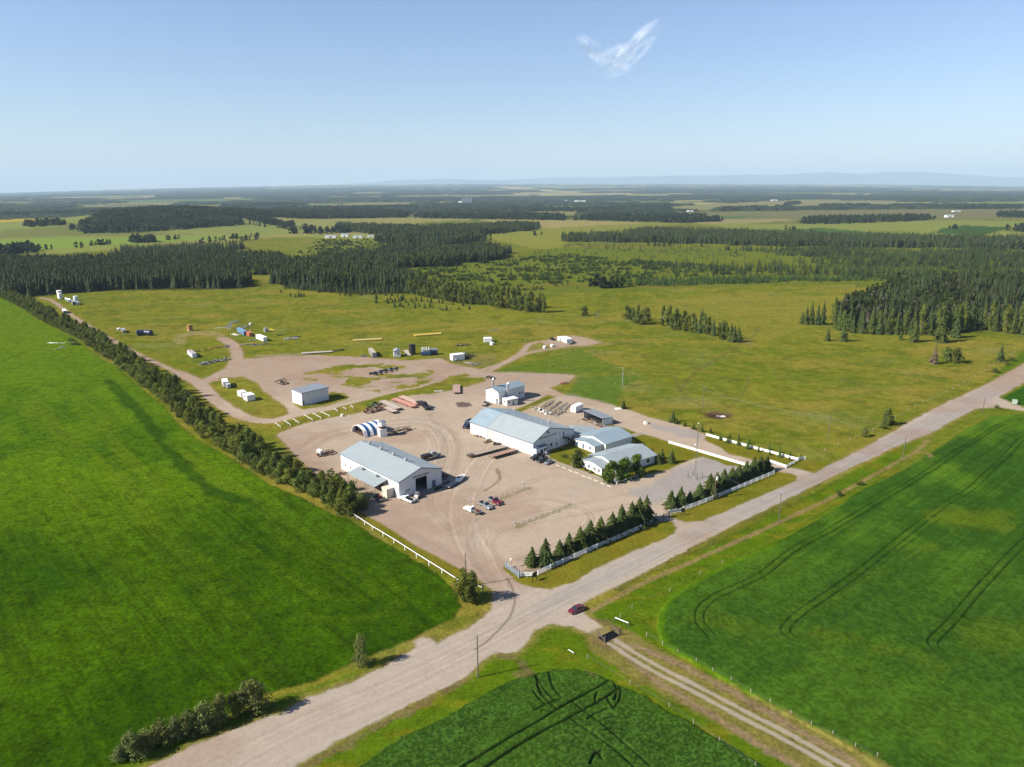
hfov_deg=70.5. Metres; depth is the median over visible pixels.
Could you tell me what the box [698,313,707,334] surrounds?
leafy tree
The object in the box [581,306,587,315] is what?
leafy tree
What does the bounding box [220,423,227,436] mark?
leafy tree
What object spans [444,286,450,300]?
leafy tree
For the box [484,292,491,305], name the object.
leafy tree
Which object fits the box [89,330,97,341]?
leafy tree
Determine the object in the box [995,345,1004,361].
spruce tree
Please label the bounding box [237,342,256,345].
lumber stack
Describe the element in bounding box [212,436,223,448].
leafy tree
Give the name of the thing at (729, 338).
spruce tree
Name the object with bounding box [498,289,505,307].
leafy tree
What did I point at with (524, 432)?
repair shop
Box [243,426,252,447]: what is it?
leafy tree
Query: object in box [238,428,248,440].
leafy tree
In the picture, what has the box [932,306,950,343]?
spruce tree
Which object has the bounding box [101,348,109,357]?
leafy tree
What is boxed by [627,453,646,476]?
leafy tree
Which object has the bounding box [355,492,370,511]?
leafy tree
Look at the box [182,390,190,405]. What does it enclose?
leafy tree
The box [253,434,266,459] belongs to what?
leafy tree
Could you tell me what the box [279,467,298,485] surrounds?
leafy tree
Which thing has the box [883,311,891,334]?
spruce tree
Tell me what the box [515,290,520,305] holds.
leafy tree
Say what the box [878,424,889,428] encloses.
shrub
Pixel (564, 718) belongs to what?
crop field
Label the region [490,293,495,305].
leafy tree
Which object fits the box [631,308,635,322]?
leafy tree
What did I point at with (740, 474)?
spruce tree
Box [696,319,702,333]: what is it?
spruce tree
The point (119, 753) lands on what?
shrub
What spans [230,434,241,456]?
leafy tree
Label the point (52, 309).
leafy tree
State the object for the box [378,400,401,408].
flat trailer
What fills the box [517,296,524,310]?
leafy tree
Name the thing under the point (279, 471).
leafy tree
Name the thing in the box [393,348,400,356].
gabled hut
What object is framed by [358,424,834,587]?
lawn
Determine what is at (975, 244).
spruce forest
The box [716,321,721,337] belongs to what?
leafy tree
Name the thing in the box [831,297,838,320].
leafy tree
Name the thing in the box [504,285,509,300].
leafy tree
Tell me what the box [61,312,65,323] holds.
leafy tree
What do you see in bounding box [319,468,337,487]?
leafy tree
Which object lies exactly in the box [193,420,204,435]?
leafy tree
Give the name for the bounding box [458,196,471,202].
grain elevator
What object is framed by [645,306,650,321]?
leafy tree
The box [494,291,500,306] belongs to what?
leafy tree
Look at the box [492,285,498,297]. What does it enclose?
leafy tree
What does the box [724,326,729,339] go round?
leafy tree
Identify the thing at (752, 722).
wheel track
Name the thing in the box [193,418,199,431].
leafy tree
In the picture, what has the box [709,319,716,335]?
spruce tree
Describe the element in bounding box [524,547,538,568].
spruce tree
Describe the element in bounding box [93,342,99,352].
leafy tree
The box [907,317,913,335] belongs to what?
spruce tree
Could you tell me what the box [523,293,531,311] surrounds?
leafy tree
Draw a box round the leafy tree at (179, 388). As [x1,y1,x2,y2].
[176,384,182,394]
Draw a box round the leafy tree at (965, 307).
[962,302,967,321]
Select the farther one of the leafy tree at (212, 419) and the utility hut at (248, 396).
the utility hut at (248, 396)
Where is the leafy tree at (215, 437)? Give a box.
[212,432,220,442]
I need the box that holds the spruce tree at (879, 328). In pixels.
[875,312,883,334]
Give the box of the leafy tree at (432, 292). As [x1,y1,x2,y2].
[428,285,435,297]
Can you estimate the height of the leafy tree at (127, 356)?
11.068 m
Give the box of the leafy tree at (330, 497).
[324,485,336,509]
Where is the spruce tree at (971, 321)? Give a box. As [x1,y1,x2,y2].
[966,303,975,329]
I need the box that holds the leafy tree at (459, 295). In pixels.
[457,289,462,303]
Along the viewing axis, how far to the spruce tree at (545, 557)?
198.09 m
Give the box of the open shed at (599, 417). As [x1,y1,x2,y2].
[583,409,613,424]
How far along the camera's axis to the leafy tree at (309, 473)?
255.28 m
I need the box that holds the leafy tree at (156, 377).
[154,372,159,381]
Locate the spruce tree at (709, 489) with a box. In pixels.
[702,473,721,499]
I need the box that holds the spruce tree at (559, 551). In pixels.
[552,539,567,558]
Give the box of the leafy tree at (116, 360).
[113,354,126,366]
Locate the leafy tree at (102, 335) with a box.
[99,332,106,347]
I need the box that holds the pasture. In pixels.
[0,184,1023,766]
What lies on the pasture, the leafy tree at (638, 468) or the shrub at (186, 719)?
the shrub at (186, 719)
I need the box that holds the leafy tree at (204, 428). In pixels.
[196,424,209,437]
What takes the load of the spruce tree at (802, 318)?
on the pasture
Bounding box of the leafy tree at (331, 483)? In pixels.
[326,478,339,496]
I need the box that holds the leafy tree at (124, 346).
[120,343,129,357]
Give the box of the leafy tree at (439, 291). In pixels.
[436,285,441,299]
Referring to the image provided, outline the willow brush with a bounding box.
[297,238,740,292]
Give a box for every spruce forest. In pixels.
[0,248,309,296]
[561,224,1023,286]
[838,268,1023,326]
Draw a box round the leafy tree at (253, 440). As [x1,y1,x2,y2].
[249,431,259,453]
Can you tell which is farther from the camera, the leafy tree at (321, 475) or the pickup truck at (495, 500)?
the leafy tree at (321, 475)
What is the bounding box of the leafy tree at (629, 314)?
[627,307,631,320]
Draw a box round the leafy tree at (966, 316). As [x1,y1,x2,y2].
[963,310,969,329]
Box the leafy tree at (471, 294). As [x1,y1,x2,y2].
[467,288,475,303]
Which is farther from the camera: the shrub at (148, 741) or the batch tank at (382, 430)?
the batch tank at (382, 430)
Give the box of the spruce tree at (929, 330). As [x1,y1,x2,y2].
[925,313,933,335]
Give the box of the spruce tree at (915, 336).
[907,321,920,341]
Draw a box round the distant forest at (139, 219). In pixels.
[69,203,540,254]
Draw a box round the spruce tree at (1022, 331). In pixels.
[1019,322,1023,334]
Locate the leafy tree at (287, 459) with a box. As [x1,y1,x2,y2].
[275,452,295,467]
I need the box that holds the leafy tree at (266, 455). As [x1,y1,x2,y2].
[259,449,271,462]
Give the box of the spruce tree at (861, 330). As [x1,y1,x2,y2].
[857,309,866,333]
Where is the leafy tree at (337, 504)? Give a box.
[333,497,345,514]
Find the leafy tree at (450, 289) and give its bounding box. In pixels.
[447,285,454,301]
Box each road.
[39,297,615,407]
[149,363,1023,766]
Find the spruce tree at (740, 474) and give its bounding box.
[735,464,747,483]
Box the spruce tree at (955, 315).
[953,307,957,323]
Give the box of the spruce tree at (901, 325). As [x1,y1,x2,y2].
[892,311,902,328]
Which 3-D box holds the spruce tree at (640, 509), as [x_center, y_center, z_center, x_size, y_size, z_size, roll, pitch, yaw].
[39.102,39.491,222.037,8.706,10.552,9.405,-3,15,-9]
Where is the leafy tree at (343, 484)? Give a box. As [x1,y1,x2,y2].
[336,478,347,495]
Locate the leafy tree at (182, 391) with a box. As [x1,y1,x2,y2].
[177,388,189,400]
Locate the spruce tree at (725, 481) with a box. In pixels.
[720,469,732,491]
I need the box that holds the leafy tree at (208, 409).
[204,406,214,424]
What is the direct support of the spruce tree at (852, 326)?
on the pasture
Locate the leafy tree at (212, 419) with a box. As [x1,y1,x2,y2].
[207,410,216,432]
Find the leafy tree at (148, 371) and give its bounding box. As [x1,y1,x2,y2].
[146,363,157,374]
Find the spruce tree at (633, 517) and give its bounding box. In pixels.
[626,500,639,529]
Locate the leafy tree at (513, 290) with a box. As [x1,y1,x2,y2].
[509,286,516,302]
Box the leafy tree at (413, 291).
[409,280,415,294]
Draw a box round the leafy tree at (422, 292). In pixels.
[420,284,426,296]
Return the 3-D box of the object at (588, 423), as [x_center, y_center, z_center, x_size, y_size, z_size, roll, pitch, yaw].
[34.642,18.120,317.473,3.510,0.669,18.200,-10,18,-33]
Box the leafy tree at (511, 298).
[507,293,517,309]
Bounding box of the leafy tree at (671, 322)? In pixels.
[669,312,673,329]
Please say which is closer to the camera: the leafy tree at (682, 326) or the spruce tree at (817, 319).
the leafy tree at (682, 326)
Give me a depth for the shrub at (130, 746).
131.35 m
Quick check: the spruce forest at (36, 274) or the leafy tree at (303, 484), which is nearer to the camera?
the leafy tree at (303, 484)
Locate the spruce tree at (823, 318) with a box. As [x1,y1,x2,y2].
[819,302,826,324]
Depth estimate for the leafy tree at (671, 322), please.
531.25 m
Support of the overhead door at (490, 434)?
in the repair shop
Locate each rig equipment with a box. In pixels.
[275,378,289,384]
[316,449,336,456]
[387,427,411,434]
[434,481,449,490]
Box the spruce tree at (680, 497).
[675,486,688,508]
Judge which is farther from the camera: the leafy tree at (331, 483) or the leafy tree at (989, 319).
the leafy tree at (989, 319)
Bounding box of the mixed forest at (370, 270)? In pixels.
[267,240,511,293]
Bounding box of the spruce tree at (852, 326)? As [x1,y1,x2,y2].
[849,315,856,332]
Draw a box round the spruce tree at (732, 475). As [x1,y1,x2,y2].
[728,467,740,487]
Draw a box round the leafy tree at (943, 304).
[941,302,948,320]
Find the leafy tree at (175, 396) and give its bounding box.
[167,393,184,411]
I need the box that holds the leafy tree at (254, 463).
[250,456,260,469]
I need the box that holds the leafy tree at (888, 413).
[880,407,894,425]
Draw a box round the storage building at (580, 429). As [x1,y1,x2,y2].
[569,425,594,440]
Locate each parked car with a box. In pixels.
[544,459,552,464]
[568,604,585,614]
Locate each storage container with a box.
[187,349,196,357]
[237,327,246,335]
[246,331,253,336]
[256,334,267,341]
[368,348,376,357]
[571,402,582,412]
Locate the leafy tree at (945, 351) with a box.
[940,347,953,361]
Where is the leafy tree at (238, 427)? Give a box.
[232,423,242,436]
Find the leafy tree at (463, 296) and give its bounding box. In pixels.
[461,287,468,303]
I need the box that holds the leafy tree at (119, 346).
[115,341,124,355]
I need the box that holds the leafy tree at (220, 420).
[215,413,226,433]
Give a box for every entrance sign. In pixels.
[520,572,532,576]
[669,508,681,512]
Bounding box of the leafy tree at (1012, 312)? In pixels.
[1002,306,1014,326]
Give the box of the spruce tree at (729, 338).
[726,323,732,341]
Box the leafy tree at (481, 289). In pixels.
[479,284,483,296]
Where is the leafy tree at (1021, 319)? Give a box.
[1017,301,1023,328]
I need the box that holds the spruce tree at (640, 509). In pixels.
[634,497,652,529]
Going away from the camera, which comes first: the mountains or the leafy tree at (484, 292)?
the leafy tree at (484, 292)
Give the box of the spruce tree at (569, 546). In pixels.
[563,531,576,556]
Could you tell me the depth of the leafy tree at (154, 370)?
386.43 m
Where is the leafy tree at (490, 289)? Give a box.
[489,287,492,299]
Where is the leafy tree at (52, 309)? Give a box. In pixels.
[49,307,57,315]
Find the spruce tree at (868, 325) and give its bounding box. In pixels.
[867,309,875,327]
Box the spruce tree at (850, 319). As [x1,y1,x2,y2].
[846,306,853,326]
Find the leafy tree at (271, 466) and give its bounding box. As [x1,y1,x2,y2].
[264,457,277,479]
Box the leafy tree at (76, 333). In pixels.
[73,327,80,336]
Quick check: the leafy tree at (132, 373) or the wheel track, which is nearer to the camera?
the wheel track
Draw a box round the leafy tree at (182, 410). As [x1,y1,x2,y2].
[179,404,188,420]
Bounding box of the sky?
[0,0,1023,192]
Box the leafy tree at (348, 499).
[335,491,360,516]
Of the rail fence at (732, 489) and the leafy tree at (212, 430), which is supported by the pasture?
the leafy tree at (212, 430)
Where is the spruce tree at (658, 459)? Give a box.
[655,453,662,464]
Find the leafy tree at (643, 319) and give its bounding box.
[640,309,647,324]
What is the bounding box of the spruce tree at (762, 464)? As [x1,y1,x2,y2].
[757,454,767,474]
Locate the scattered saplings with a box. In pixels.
[403,242,881,290]
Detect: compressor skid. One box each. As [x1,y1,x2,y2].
[421,347,430,354]
[429,348,437,353]
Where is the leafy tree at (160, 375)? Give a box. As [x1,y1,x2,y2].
[157,373,162,382]
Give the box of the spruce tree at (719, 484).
[713,472,727,494]
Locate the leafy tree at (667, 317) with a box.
[664,310,670,326]
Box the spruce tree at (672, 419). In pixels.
[668,411,675,422]
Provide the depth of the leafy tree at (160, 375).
377.88 m
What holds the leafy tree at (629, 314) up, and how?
on the pasture
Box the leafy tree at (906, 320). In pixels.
[902,311,909,333]
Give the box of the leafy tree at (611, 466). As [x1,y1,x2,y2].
[600,460,619,483]
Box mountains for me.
[342,172,1023,185]
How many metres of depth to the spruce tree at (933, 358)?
422.62 m
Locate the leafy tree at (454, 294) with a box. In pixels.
[451,288,457,300]
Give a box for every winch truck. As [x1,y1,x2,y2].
[415,400,429,409]
[421,450,440,460]
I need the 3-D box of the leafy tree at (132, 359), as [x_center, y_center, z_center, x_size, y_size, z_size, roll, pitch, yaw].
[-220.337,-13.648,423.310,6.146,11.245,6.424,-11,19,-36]
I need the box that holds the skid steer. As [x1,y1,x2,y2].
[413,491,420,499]
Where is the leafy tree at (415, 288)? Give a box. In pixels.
[412,278,418,294]
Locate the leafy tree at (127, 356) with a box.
[124,349,138,363]
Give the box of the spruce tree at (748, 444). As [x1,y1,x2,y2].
[745,441,750,449]
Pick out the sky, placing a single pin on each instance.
(95, 94)
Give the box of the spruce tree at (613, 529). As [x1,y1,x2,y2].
[605,512,623,540]
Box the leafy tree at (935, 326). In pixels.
[933,308,941,330]
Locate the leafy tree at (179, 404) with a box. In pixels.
[173,401,184,417]
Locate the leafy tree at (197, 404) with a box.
[192,401,200,416]
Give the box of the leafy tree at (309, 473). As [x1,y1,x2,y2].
[300,469,316,483]
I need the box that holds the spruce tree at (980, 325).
[975,308,984,329]
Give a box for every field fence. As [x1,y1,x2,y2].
[630,680,755,764]
[646,632,877,755]
[824,353,1011,450]
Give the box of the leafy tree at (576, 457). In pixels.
[569,447,585,467]
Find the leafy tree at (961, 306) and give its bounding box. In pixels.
[958,302,964,327]
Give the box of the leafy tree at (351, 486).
[344,480,358,495]
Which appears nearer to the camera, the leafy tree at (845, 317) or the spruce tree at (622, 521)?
the spruce tree at (622, 521)
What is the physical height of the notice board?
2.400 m
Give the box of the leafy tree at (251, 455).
[245,452,258,464]
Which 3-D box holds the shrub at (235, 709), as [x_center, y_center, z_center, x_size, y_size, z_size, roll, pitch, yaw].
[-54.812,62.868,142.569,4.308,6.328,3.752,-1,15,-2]
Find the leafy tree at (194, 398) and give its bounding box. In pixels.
[186,394,205,413]
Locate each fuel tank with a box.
[136,330,143,335]
[144,330,152,335]
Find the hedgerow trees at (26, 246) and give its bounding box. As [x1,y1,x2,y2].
[0,200,1023,287]
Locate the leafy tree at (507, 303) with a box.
[505,293,510,305]
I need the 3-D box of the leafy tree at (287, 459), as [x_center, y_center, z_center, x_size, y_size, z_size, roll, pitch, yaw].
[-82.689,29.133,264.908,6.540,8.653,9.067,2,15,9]
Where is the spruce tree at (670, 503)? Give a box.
[661,490,679,509]
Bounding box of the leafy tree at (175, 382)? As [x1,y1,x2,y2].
[170,373,180,393]
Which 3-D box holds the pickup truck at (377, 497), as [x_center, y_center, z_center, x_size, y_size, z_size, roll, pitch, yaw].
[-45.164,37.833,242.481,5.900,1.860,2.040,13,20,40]
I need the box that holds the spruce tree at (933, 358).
[929,344,939,364]
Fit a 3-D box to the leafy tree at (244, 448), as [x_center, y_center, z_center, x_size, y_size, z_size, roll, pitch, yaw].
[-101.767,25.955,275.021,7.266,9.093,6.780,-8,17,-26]
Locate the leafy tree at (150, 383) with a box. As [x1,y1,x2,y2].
[146,375,155,389]
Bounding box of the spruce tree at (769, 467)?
[764,456,774,472]
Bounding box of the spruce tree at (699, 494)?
[692,483,707,501]
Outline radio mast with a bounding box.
[693,423,698,478]
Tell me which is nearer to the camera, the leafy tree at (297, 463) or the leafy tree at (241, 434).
the leafy tree at (297, 463)
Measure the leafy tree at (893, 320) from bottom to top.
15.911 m
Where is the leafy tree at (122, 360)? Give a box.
[119,356,126,368]
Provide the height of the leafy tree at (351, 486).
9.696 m
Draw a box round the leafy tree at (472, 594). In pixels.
[463,570,482,604]
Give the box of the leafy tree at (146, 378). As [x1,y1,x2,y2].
[141,373,152,387]
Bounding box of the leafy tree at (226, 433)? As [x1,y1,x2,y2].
[222,427,234,436]
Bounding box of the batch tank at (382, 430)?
[377,420,386,436]
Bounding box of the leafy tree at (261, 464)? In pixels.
[256,458,268,475]
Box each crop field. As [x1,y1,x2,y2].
[0,297,461,766]
[358,669,764,766]
[658,386,1023,766]
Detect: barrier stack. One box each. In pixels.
[353,338,381,341]
[414,332,441,336]
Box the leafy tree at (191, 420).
[185,411,195,426]
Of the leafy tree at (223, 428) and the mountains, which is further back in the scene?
the mountains
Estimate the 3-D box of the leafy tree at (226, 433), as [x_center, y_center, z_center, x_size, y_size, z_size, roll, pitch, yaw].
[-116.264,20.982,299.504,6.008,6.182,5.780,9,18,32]
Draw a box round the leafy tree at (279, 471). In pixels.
[271,461,293,483]
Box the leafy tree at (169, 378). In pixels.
[164,374,175,390]
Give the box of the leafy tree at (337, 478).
[327,473,347,488]
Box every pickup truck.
[369,493,384,501]
[399,494,415,502]
[455,474,465,481]
[463,505,482,514]
[478,500,492,509]
[487,496,501,504]
[529,453,543,459]
[535,456,547,462]
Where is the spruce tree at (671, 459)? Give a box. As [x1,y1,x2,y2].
[665,450,676,464]
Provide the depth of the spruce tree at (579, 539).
206.47 m
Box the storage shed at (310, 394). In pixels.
[291,383,328,405]
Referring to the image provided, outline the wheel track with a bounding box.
[607,638,852,766]
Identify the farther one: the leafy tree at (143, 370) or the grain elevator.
the grain elevator
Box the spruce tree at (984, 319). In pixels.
[982,300,987,326]
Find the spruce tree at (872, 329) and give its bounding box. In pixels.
[868,307,876,334]
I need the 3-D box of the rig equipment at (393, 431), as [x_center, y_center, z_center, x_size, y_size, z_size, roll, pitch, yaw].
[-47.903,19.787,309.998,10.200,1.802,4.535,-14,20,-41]
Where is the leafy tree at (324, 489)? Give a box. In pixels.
[317,484,327,504]
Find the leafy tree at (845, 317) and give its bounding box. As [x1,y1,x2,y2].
[840,311,848,330]
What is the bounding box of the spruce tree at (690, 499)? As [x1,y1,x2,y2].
[685,491,697,504]
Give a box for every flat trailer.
[301,350,332,353]
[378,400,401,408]
[383,406,397,412]
[392,398,416,406]
[398,395,418,404]
[444,481,458,488]
[453,384,459,392]
[466,444,507,456]
[489,448,517,456]
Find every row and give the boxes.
[363,406,385,413]
[366,402,381,409]
[539,401,554,410]
[545,401,561,412]
[549,403,567,414]
[555,404,571,415]
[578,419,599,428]
[581,418,605,426]
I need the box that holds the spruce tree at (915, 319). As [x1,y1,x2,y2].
[913,309,918,325]
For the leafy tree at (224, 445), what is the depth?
286.95 m
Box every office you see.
[501,396,517,405]
[575,426,632,452]
[582,444,656,475]
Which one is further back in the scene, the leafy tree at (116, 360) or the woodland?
the woodland
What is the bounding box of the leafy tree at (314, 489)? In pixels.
[306,478,320,496]
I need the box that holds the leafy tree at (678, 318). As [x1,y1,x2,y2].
[677,313,680,328]
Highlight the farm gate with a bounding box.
[505,561,519,577]
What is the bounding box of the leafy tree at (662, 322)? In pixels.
[660,305,665,325]
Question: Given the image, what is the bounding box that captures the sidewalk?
[544,460,617,486]
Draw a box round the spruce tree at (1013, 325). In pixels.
[1008,308,1018,334]
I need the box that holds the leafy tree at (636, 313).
[633,310,639,323]
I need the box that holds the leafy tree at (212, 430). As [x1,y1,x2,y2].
[204,425,224,440]
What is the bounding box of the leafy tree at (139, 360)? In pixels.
[133,356,145,368]
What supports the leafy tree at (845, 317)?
on the pasture
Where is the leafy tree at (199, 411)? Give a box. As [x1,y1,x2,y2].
[196,406,205,422]
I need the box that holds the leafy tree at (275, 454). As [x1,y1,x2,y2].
[267,451,281,463]
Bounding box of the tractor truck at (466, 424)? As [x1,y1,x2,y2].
[463,418,471,428]
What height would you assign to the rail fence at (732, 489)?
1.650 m
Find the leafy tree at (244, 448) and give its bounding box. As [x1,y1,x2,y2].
[234,440,252,463]
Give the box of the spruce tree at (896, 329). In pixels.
[892,312,900,334]
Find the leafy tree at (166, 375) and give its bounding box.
[161,372,170,387]
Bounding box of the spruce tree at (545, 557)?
[537,537,558,569]
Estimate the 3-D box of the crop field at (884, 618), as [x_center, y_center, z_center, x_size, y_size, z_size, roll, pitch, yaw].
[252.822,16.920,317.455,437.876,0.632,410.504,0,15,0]
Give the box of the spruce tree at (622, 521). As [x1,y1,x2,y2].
[615,504,633,534]
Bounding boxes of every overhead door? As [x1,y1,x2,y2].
[474,425,482,436]
[487,430,493,440]
[489,392,494,402]
[495,432,501,443]
[503,435,509,446]
[511,438,517,449]
[519,441,524,452]
[526,443,531,454]
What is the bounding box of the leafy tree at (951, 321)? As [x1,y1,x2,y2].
[946,313,954,333]
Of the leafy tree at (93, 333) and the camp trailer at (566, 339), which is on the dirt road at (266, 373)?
the camp trailer at (566, 339)
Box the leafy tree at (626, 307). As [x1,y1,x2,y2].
[621,304,628,319]
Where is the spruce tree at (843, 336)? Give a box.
[838,324,848,341]
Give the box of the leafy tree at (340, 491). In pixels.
[334,487,343,507]
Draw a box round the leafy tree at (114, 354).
[111,350,117,360]
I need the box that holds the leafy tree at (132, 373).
[129,366,138,377]
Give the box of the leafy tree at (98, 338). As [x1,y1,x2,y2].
[96,331,100,341]
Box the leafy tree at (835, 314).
[831,303,838,328]
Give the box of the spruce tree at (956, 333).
[948,310,962,338]
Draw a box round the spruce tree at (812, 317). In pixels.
[809,303,815,324]
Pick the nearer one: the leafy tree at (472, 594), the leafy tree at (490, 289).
the leafy tree at (472, 594)
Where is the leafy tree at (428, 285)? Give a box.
[425,282,433,296]
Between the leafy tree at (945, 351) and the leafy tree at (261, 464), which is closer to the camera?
the leafy tree at (261, 464)
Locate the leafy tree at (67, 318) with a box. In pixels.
[65,313,73,324]
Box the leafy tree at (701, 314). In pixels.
[700,309,703,327]
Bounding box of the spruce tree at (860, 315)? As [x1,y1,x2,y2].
[857,304,863,326]
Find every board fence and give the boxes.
[668,441,744,464]
[706,433,796,459]
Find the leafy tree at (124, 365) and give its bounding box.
[118,362,128,370]
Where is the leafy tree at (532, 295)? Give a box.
[528,290,534,305]
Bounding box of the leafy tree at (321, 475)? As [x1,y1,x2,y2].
[313,470,324,488]
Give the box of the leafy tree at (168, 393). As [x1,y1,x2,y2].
[163,391,170,403]
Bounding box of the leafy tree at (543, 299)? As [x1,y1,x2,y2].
[539,293,546,310]
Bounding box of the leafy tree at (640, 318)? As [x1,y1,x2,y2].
[636,311,641,323]
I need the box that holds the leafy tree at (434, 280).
[431,276,436,290]
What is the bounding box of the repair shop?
[469,407,574,455]
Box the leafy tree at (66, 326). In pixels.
[63,323,70,331]
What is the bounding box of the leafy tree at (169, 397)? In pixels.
[166,389,178,404]
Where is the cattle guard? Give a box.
[598,625,619,642]
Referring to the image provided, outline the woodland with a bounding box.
[0,183,1023,218]
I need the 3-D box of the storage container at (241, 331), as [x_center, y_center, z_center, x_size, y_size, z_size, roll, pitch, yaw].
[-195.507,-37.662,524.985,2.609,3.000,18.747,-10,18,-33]
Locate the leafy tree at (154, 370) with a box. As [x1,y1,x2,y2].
[150,365,160,379]
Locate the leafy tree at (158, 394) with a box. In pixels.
[155,387,165,397]
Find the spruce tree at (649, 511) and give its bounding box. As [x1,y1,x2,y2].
[643,495,657,525]
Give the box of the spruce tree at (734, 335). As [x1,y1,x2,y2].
[731,326,736,342]
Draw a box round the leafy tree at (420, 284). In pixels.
[416,279,423,295]
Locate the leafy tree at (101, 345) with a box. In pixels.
[98,342,106,353]
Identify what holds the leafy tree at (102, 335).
on the pasture
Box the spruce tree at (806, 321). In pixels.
[803,307,809,324]
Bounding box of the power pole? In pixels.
[477,636,478,677]
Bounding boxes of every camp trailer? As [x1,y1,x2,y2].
[450,352,464,360]
[483,337,491,342]
[561,336,571,343]
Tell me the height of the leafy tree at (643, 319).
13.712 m
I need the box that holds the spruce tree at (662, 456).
[660,448,665,459]
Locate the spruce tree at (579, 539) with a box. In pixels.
[573,525,588,552]
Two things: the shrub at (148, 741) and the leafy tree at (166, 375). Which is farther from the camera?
the leafy tree at (166, 375)
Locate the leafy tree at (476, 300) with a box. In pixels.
[473,287,481,304]
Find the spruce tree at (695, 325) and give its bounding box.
[691,317,697,332]
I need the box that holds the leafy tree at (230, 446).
[226,435,242,456]
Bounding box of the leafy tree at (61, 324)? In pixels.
[57,320,63,328]
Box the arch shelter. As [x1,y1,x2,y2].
[352,420,378,437]
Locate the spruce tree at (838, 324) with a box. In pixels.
[836,305,842,330]
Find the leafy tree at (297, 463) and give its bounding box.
[292,458,304,474]
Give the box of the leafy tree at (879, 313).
[875,310,883,325]
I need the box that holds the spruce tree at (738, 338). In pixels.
[734,326,741,342]
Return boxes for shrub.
[108,744,131,762]
[118,729,147,763]
[135,727,156,755]
[148,716,175,747]
[162,714,189,741]
[177,708,198,741]
[190,699,217,735]
[206,691,232,728]
[223,690,245,717]
[232,677,273,717]
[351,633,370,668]
[860,427,869,437]
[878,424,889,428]
[990,368,1001,372]
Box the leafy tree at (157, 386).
[152,382,162,393]
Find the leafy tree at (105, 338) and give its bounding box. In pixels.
[102,334,111,345]
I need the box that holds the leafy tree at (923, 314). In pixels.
[919,302,927,335]
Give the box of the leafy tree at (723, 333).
[719,320,726,339]
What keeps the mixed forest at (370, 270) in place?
on the pasture
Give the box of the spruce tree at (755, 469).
[750,457,765,477]
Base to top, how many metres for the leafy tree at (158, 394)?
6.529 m
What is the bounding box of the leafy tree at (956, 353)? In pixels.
[950,346,964,362]
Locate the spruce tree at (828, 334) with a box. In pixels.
[823,328,830,340]
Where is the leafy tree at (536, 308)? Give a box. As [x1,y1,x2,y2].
[531,297,540,312]
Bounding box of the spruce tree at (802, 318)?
[798,313,804,323]
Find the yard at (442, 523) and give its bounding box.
[219,404,1023,644]
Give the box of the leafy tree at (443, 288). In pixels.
[440,283,445,300]
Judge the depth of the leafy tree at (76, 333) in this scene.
511.44 m
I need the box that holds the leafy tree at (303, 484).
[290,470,309,492]
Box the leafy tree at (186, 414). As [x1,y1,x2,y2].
[182,408,190,423]
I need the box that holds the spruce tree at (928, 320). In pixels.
[925,311,931,328]
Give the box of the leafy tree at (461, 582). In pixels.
[453,567,471,601]
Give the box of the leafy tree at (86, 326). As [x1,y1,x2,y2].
[83,322,88,331]
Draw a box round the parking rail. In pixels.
[517,506,566,523]
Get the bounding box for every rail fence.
[349,512,457,579]
[538,516,655,573]
[683,470,774,508]
[770,458,798,466]
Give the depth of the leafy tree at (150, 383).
373.54 m
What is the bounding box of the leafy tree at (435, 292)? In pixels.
[434,284,438,297]
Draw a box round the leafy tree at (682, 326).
[679,310,685,330]
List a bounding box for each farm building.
[325,235,336,237]
[341,233,348,236]
[353,235,362,237]
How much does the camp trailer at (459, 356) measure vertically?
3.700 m
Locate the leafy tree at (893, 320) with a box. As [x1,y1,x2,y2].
[890,308,896,328]
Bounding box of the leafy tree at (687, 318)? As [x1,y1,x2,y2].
[683,314,690,329]
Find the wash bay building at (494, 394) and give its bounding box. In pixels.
[485,378,524,403]
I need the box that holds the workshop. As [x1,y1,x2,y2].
[339,440,442,498]
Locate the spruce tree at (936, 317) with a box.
[934,306,938,324]
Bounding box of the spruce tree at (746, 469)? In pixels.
[742,460,754,480]
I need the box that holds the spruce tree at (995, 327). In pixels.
[991,312,999,331]
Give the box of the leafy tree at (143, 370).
[139,367,146,386]
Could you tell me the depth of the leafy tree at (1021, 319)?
524.15 m
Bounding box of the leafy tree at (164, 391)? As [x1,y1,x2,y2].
[158,388,168,402]
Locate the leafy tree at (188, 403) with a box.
[185,396,192,408]
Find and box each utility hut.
[221,378,227,386]
[237,390,246,397]
[242,392,254,401]
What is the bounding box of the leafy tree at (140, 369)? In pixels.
[136,367,141,380]
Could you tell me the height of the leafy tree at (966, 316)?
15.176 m
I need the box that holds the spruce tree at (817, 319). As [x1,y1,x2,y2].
[814,304,820,324]
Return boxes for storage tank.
[187,324,192,330]
[409,344,415,354]
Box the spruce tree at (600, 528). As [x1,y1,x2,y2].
[594,516,612,546]
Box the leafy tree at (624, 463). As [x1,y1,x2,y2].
[616,457,633,479]
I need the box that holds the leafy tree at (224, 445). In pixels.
[221,436,228,451]
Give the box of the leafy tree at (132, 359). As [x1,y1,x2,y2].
[128,351,137,364]
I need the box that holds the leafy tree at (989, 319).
[987,301,995,329]
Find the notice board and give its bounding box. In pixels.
[532,571,536,581]
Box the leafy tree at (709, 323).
[706,316,712,333]
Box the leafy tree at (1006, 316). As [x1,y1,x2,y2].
[1002,304,1011,332]
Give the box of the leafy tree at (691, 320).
[688,316,694,331]
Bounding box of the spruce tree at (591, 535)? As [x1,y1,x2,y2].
[584,519,602,548]
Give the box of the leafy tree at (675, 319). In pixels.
[672,311,678,329]
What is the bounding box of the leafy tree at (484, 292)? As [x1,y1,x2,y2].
[480,290,486,304]

